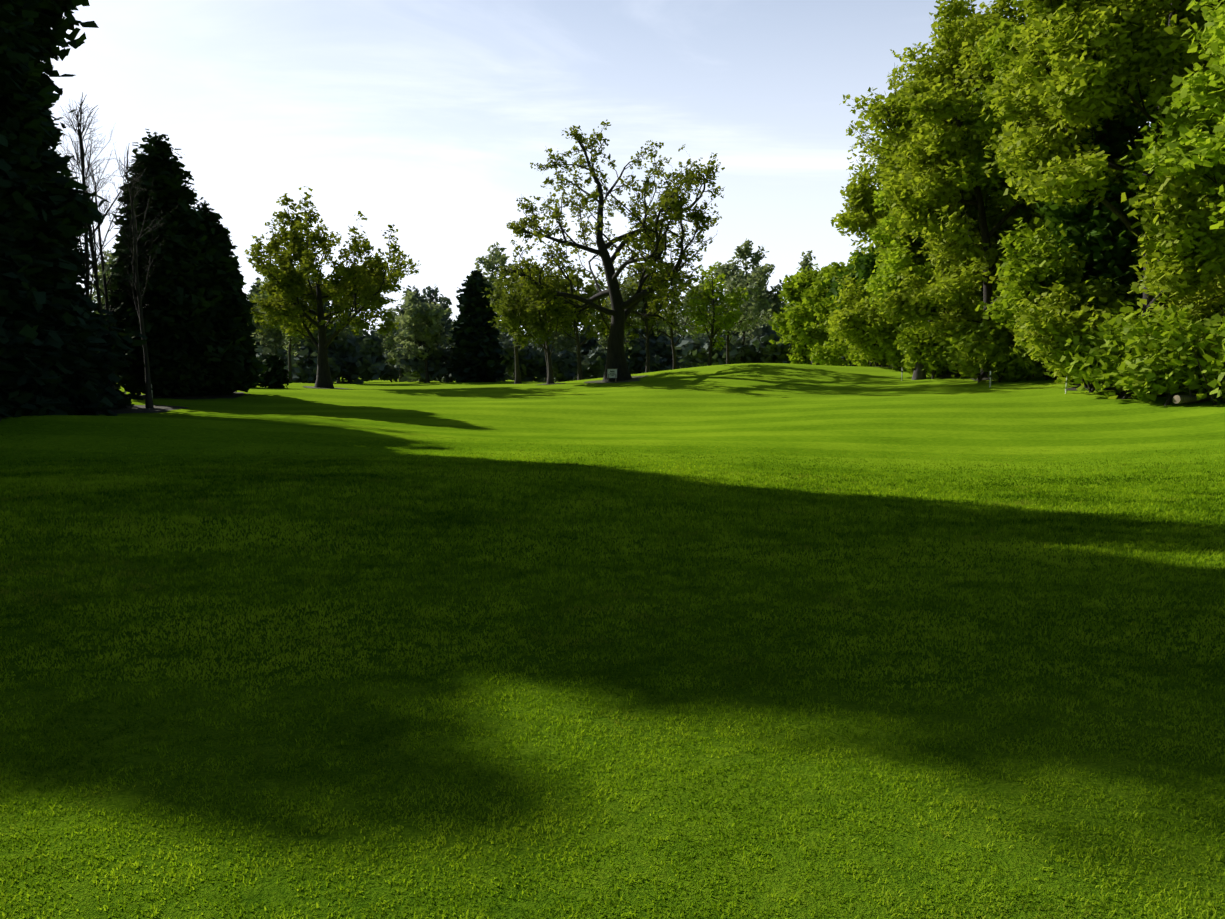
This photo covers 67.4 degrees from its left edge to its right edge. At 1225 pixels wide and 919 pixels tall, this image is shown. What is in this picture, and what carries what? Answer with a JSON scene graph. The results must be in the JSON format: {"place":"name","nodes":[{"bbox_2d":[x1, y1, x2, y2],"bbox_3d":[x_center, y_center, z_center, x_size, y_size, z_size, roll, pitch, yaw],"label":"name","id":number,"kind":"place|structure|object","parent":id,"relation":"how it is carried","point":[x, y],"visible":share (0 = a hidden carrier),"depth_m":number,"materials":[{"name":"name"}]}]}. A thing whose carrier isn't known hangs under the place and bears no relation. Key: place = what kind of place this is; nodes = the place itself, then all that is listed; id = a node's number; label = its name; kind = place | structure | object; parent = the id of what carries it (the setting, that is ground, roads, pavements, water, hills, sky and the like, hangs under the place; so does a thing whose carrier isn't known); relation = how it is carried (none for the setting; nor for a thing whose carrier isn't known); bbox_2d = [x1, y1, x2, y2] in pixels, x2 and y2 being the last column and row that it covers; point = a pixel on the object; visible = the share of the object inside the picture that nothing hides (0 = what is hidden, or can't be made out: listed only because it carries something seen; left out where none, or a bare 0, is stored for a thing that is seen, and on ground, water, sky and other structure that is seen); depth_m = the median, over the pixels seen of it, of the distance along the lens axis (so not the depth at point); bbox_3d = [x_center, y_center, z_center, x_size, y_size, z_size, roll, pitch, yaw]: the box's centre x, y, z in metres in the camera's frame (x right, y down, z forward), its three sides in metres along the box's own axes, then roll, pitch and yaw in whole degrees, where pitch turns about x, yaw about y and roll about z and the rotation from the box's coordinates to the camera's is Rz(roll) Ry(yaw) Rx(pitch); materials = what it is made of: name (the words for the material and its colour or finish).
{"place":"outdoors","nodes":[
{"label":"outdoors","id":0,"kind":"place"},
{"bbox_2d":[42,0,1150,339],"label":"sky","id":1,"kind":"structure","parent":0,"point":[428,119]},
{"bbox_2d":[0,363,1224,918],"bbox_3d":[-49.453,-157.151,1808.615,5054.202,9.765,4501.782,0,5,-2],"label":"ground","id":2,"kind":"structure","parent":0,"point":[748,407],"depth_m":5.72,"materials":[{"name":"green plant"}]},
{"bbox_2d":[8,0,98,100],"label":"shade tree","id":3,"kind":"object","parent":2,"relation":"on","point":[51,12],"visible":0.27,"depth_m":40.43,"materials":[{"name":"green plant"}]},
{"bbox_2d":[0,0,117,415],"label":"conifer tree","id":4,"kind":"object","parent":2,"relation":"on","point":[39,331],"visible":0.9,"depth_m":36.54,"materials":[{"name":"green plant"}]},
{"bbox_2d":[12,8,147,415],"bbox_3d":[-28.425,-15.990,40.521,11.777,31.101,11.901,0,5,-2],"label":"conifer","id":5,"kind":"object","parent":2,"relation":"on","point":[89,306],"visible":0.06,"depth_m":42.34,"materials":[{"name":"green plant"}]},
{"bbox_2d":[48,141,142,409],"bbox_3d":[-34.311,-12.497,50.748,12.838,22.882,11.186,-4,6,-40],"label":"conifer","id":6,"kind":"object","parent":2,"relation":"on","point":[119,403],"depth_m":51.62,"materials":[{"name":"green plant"}]},
{"bbox_2d":[59,94,136,401],"bbox_3d":[-29.673,-11.700,52.998,3.985,17.569,4.750,-2,5,-18],"label":"bare tree","id":7,"kind":"object","parent":2,"relation":"on","point":[93,244],"visible":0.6,"depth_m":52.17,"materials":[{"name":"brown plant"}]},
{"bbox_2d":[55,93,144,300],"bbox_3d":[-27.591,-10.378,48.202,4.592,16.536,3.796,2,5,21],"label":"bare tree","id":8,"kind":"object","parent":2,"relation":"on","point":[86,263],"visible":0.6,"depth_m":47.52,"materials":[{"name":"brown plant"}]},
{"bbox_2d":[78,156,127,388],"bbox_3d":[-31.611,-11.242,57.044,3.416,15.518,3.098,-1,5,-11],"label":"bare tree","id":9,"kind":"object","parent":2,"relation":"on","point":[105,294],"visible":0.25,"depth_m":57.02,"materials":[{"name":"brown plant"}]},
{"bbox_2d":[89,249,117,314],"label":"bare tree","id":10,"kind":"object","parent":2,"relation":"on","point":[112,259],"visible":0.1,"depth_m":134.19,"materials":[{"name":"plant"}]},
{"bbox_2d":[81,315,137,409],"bbox_3d":[-32.803,-14.741,44.085,12.706,28.322,12.650,2,5,27],"label":"bush","id":11,"kind":"object","parent":2,"relation":"on","point":[109,393],"depth_m":47.43,"materials":[{"name":"green plant"}]},
{"bbox_2d":[0,392,248,421],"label":"conifer needle litter","id":12,"kind":"object","parent":2,"relation":"on","point":[143,409],"visible":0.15,"depth_m":52.95,"materials":[{"name":"brown plant"}]},
{"bbox_2d":[107,146,174,407],"bbox_3d":[-26.151,-9.856,51.005,3.171,14.681,3.711,0,5,-2],"label":"bare tree","id":13,"kind":"object","parent":2,"relation":"on","point":[148,401],"visible":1,"depth_m":50.50,"materials":[{"name":"brown plant"}]},
{"bbox_2d":[96,129,244,396],"bbox_3d":[-28.714,-12.339,59.116,8.280,17.168,9.159,-4,6,-40],"label":"cypress","id":14,"kind":"object","parent":2,"relation":"on","point":[178,344],"visible":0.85,"depth_m":57.45,"materials":[{"name":"green plant"}]},
{"bbox_2d":[185,200,267,396],"bbox_3d":[-26.682,-10.480,60.778,6.848,13.009,6.849,0,5,-2],"label":"conifer tree","id":15,"kind":"object","parent":2,"relation":"on","point":[233,303],"visible":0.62,"depth_m":60.06,"materials":[{"name":"green plant"}]},
{"bbox_2d":[247,277,267,347],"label":"tree","id":16,"kind":"object","parent":2,"relation":"on","point":[253,289],"visible":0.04,"depth_m":170.14,"materials":[{"name":"green plant"}]},
{"bbox_2d":[250,355,266,387],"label":"bush","id":17,"kind":"object","parent":2,"relation":"on","point":[258,382],"visible":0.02,"depth_m":78.58,"materials":[{"name":"green plant"}]},
{"bbox_2d":[247,300,300,356],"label":"tree","id":18,"kind":"object","parent":2,"relation":"on","point":[273,340],"visible":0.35,"depth_m":147.49,"materials":[{"name":"green plant"}]},
{"bbox_2d":[258,354,292,387],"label":"bush","id":19,"kind":"object","parent":2,"relation":"on","point":[274,375],"visible":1,"depth_m":79.31,"materials":[{"name":"green plant"}]},
{"bbox_2d":[252,268,324,381],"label":"tree","id":20,"kind":"object","parent":2,"relation":"on","point":[289,343],"visible":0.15,"depth_m":133.77,"materials":[{"name":"green plant"}]},
{"bbox_2d":[300,277,359,353],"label":"tree","id":21,"kind":"object","parent":2,"relation":"on","point":[330,332],"visible":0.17,"depth_m":140.36,"materials":[{"name":"green plant"}]},
{"bbox_2d":[244,186,420,387],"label":"broad tree","id":22,"kind":"object","parent":2,"relation":"on","point":[354,285],"visible":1,"depth_m":82.24,"materials":[{"name":"green plant"}]},
{"bbox_2d":[335,313,366,382],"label":"tree","id":23,"kind":"object","parent":2,"relation":"on","point":[346,332],"visible":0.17,"depth_m":178.31,"materials":[{"name":"green plant"}]},
{"bbox_2d":[376,306,404,381],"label":"tree","id":24,"kind":"object","parent":2,"relation":"on","point":[388,342],"visible":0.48,"depth_m":193.97,"materials":[{"name":"green plant"}]},
{"bbox_2d":[393,290,451,382],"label":"tree","id":25,"kind":"object","parent":2,"relation":"on","point":[422,325],"visible":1,"depth_m":135.36,"materials":[{"name":"green plant"}]},
{"bbox_2d":[392,285,452,381],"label":"tree","id":26,"kind":"object","parent":2,"relation":"on","point":[430,294],"visible":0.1,"depth_m":152.27,"materials":[{"name":"green plant"}]},
{"bbox_2d":[396,294,452,344],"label":"tree","id":27,"kind":"object","parent":2,"relation":"on","point":[425,297],"visible":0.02,"depth_m":177.22,"materials":[{"name":"green plant"}]},
{"bbox_2d":[434,300,453,380],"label":"tree","id":28,"kind":"object","parent":2,"relation":"on","point":[450,336],"depth_m":220.95,"materials":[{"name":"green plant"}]},
{"bbox_2d":[96,315,853,383],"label":"understorey bushes","id":29,"kind":"object","parent":2,"relation":"on","point":[349,361],"visible":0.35,"depth_m":147.41,"materials":[{"name":"green plant"}]},
{"bbox_2d":[303,375,647,388],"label":"rough grass","id":30,"kind":"structure","parent":2,"relation":"on","point":[634,378],"depth_m":83.88,"materials":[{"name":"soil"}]},
{"bbox_2d":[481,263,540,383],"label":"tree","id":31,"kind":"object","parent":30,"relation":"on","point":[510,283],"visible":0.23,"depth_m":114.71,"materials":[{"name":"green plant"}]},
{"bbox_2d":[489,250,585,383],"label":"tree","id":32,"kind":"object","parent":30,"relation":"on","point":[514,306],"visible":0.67,"depth_m":84.12,"materials":[{"name":"green plant"}]},
{"bbox_2d":[507,269,582,377],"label":"tree","id":33,"kind":"object","parent":30,"relation":"on","point":[544,345],"depth_m":119.84,"materials":[{"name":"green plant"}]},
{"bbox_2d":[547,259,610,379],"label":"tree","id":34,"kind":"object","parent":30,"relation":"on","point":[588,291],"visible":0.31,"depth_m":116.08,"materials":[{"name":"green plant"}]},
{"bbox_2d":[607,369,616,382],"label":"sign","id":35,"kind":"object","parent":30,"relation":"on","point":[611,373],"visible":0.94,"depth_m":81.85,"materials":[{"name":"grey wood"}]},
{"bbox_2d":[586,256,649,357],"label":"tree","id":36,"kind":"object","parent":30,"relation":"on","point":[639,308],"visible":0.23,"depth_m":119.19,"materials":[{"name":"green plant"}]},
{"bbox_2d":[605,262,683,372],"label":"tree","id":37,"kind":"object","parent":30,"relation":"on","point":[639,269],"visible":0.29,"depth_m":117.74,"materials":[{"name":"green plant"}]},
{"bbox_2d":[636,259,711,368],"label":"tree","id":38,"kind":"object","parent":30,"relation":"on","point":[661,324],"visible":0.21,"depth_m":121.73,"materials":[{"name":"green plant"}]},
{"bbox_2d":[675,261,749,365],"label":"tree","id":39,"kind":"object","parent":30,"relation":"on","point":[710,294],"visible":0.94,"depth_m":117.54,"materials":[{"name":"green plant"}]},
{"bbox_2d":[447,270,505,381],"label":"conifer","id":40,"kind":"object","parent":2,"relation":"on","point":[477,349],"visible":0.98,"depth_m":136.21,"materials":[{"name":"green plant"}]},
{"bbox_2d":[470,242,512,380],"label":"tree","id":41,"kind":"object","parent":2,"relation":"on","point":[496,259],"visible":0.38,"depth_m":142.44,"materials":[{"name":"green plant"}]},
{"bbox_2d":[487,284,512,339],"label":"tree","id":42,"kind":"object","parent":2,"relation":"on","point":[505,334],"visible":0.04,"depth_m":180.26,"materials":[{"name":"green plant"}]},
{"bbox_2d":[531,319,580,352],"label":"tree","id":43,"kind":"object","parent":2,"relation":"on","point":[567,343],"visible":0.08,"depth_m":163.41,"materials":[{"name":"green plant"}]},
{"bbox_2d":[573,325,602,380],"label":"tree","id":44,"kind":"object","parent":2,"relation":"on","point":[587,346],"visible":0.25,"depth_m":177.99,"materials":[{"name":"green plant"}]},
{"bbox_2d":[496,119,724,381],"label":"oak tree","id":45,"kind":"object","parent":2,"relation":"on","point":[654,240],"visible":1,"depth_m":80.68,"materials":[{"name":"green plant"}]},
{"bbox_2d":[589,283,640,352],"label":"tree","id":46,"kind":"object","parent":2,"relation":"on","point":[603,342],"visible":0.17,"depth_m":165.06,"materials":[{"name":"green plant"}]},
{"bbox_2d":[629,317,666,357],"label":"tree","id":47,"kind":"object","parent":2,"relation":"on","point":[652,334],"visible":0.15,"depth_m":169.47,"materials":[{"name":"green plant"}]},
{"bbox_2d":[664,292,700,368],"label":"tree","id":48,"kind":"object","parent":2,"relation":"on","point":[679,323],"visible":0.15,"depth_m":187.48,"materials":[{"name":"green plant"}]},
{"bbox_2d":[698,262,728,336],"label":"tree","id":49,"kind":"object","parent":2,"relation":"on","point":[720,263],"visible":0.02,"depth_m":188.91,"materials":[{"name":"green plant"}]},
{"bbox_2d":[701,270,771,363],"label":"tree","id":50,"kind":"object","parent":2,"relation":"on","point":[750,319],"visible":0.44,"depth_m":123.59,"materials":[{"name":"green plant"}]},
{"bbox_2d":[721,311,751,341],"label":"tree","id":51,"kind":"object","parent":2,"relation":"on","point":[725,336],"visible":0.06,"depth_m":214.58,"materials":[{"name":"green plant"}]},
{"bbox_2d":[712,238,772,361],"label":"tree","id":52,"kind":"object","parent":2,"relation":"on","point":[732,268],"visible":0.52,"depth_m":146.00,"materials":[{"name":"green plant"}]},
{"bbox_2d":[741,279,768,336],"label":"tree","id":53,"kind":"object","parent":2,"relation":"on","point":[751,309],"depth_m":197.63,"materials":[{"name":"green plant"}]},
{"bbox_2d":[748,263,785,338],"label":"tree","id":54,"kind":"object","parent":2,"relation":"on","point":[776,304],"visible":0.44,"depth_m":151.60,"materials":[{"name":"green plant"}]},
{"bbox_2d":[785,250,815,325],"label":"tree","id":55,"kind":"object","parent":2,"relation":"on","point":[805,262],"visible":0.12,"depth_m":158.23,"materials":[{"name":"green plant"}]},
{"bbox_2d":[768,263,843,364],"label":"tree","id":56,"kind":"object","parent":2,"relation":"on","point":[789,321],"visible":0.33,"depth_m":133.95,"materials":[{"name":"green plant"}]},
{"bbox_2d":[796,246,869,366],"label":"tree","id":57,"kind":"object","parent":2,"relation":"on","point":[818,300],"visible":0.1,"depth_m":121.43,"materials":[{"name":"green plant"}]},
{"bbox_2d":[821,244,886,365],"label":"tree","id":58,"kind":"object","parent":2,"relation":"on","point":[863,264],"visible":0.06,"depth_m":103.86,"materials":[{"name":"green plant"}]},
{"bbox_2d":[824,165,937,367],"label":"tree","id":59,"kind":"object","parent":2,"relation":"on","point":[861,216],"visible":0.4,"depth_m":85.76,"materials":[{"name":"green plant"}]},
{"bbox_2d":[843,6,992,379],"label":"tree","id":60,"kind":"object","parent":2,"relation":"on","point":[919,373],"visible":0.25,"depth_m":73.08,"materials":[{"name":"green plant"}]},
{"bbox_2d":[861,200,991,367],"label":"tree","id":61,"kind":"object","parent":2,"relation":"on","point":[868,285],"depth_m":95.75,"materials":[{"name":"green plant"}]},
{"bbox_2d":[886,88,1003,320],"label":"tree","id":62,"kind":"object","parent":2,"relation":"on","point":[922,241],"depth_m":79.55,"materials":[{"name":"green plant"}]},
{"bbox_2d":[864,59,1044,371],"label":"tree","id":63,"kind":"object","parent":2,"relation":"on","point":[885,278],"visible":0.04,"depth_m":75.63,"materials":[{"name":"green plant"}]},
{"bbox_2d":[857,0,1117,377],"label":"tree","id":64,"kind":"object","parent":2,"relation":"on","point":[936,143],"visible":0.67,"depth_m":67.03,"materials":[{"name":"green plant"}]},
{"bbox_2d":[806,279,1224,405],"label":"bushes","id":65,"kind":"object","parent":2,"relation":"on","point":[1178,357],"visible":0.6,"depth_m":51.99,"materials":[{"name":"green plant"}]},
{"bbox_2d":[866,366,1224,398],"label":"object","id":66,"kind":"object","parent":2,"relation":"on","point":[1120,395],"visible":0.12,"depth_m":60.86,"materials":[{"name":"plant"}]},
{"bbox_2d":[971,107,1153,248],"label":"tree","id":67,"kind":"object","parent":2,"relation":"on","point":[1010,220],"visible":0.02,"depth_m":71.11,"materials":[{"name":"green plant"}]},
{"bbox_2d":[948,0,1224,330],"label":"tree","id":68,"kind":"object","parent":2,"relation":"on","point":[1033,266],"visible":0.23,"depth_m":57.79,"materials":[{"name":"green plant"}]},
{"bbox_2d":[979,0,1224,393],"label":"tree","id":69,"kind":"object","parent":2,"relation":"on","point":[1071,60],"visible":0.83,"depth_m":48.91,"materials":[{"name":"green plant"}]},
{"bbox_2d":[1030,0,1216,306],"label":"tree","id":70,"kind":"object","parent":2,"relation":"on","point":[1103,238],"visible":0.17,"depth_m":57.67,"materials":[{"name":"green plant"}]},
{"bbox_2d":[1106,135,1148,220],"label":"tree","id":71,"kind":"object","parent":2,"relation":"on","point":[1128,154],"depth_m":86.81,"materials":[{"name":"green plant"}]},
{"bbox_2d":[1128,10,1204,303],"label":"tree","id":72,"kind":"object","parent":2,"relation":"on","point":[1150,128],"depth_m":70.02,"materials":[{"name":"green plant"}]},
{"bbox_2d":[1118,0,1224,271],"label":"tree","id":73,"kind":"object","parent":2,"relation":"on","point":[1189,149],"visible":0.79,"depth_m":43.30,"materials":[{"name":"green plant"}]},
{"bbox_2d":[1172,387,1219,402],"bbox_3d":[30.360,-3.336,47.674,3.240,0.816,0.474,-2,5,-23],"label":"fallen log","id":74,"kind":"object","parent":2,"relation":"on","point":[1190,398],"visible":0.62,"depth_m":47.21,"materials":[{"name":"brown wood"}]}
]}

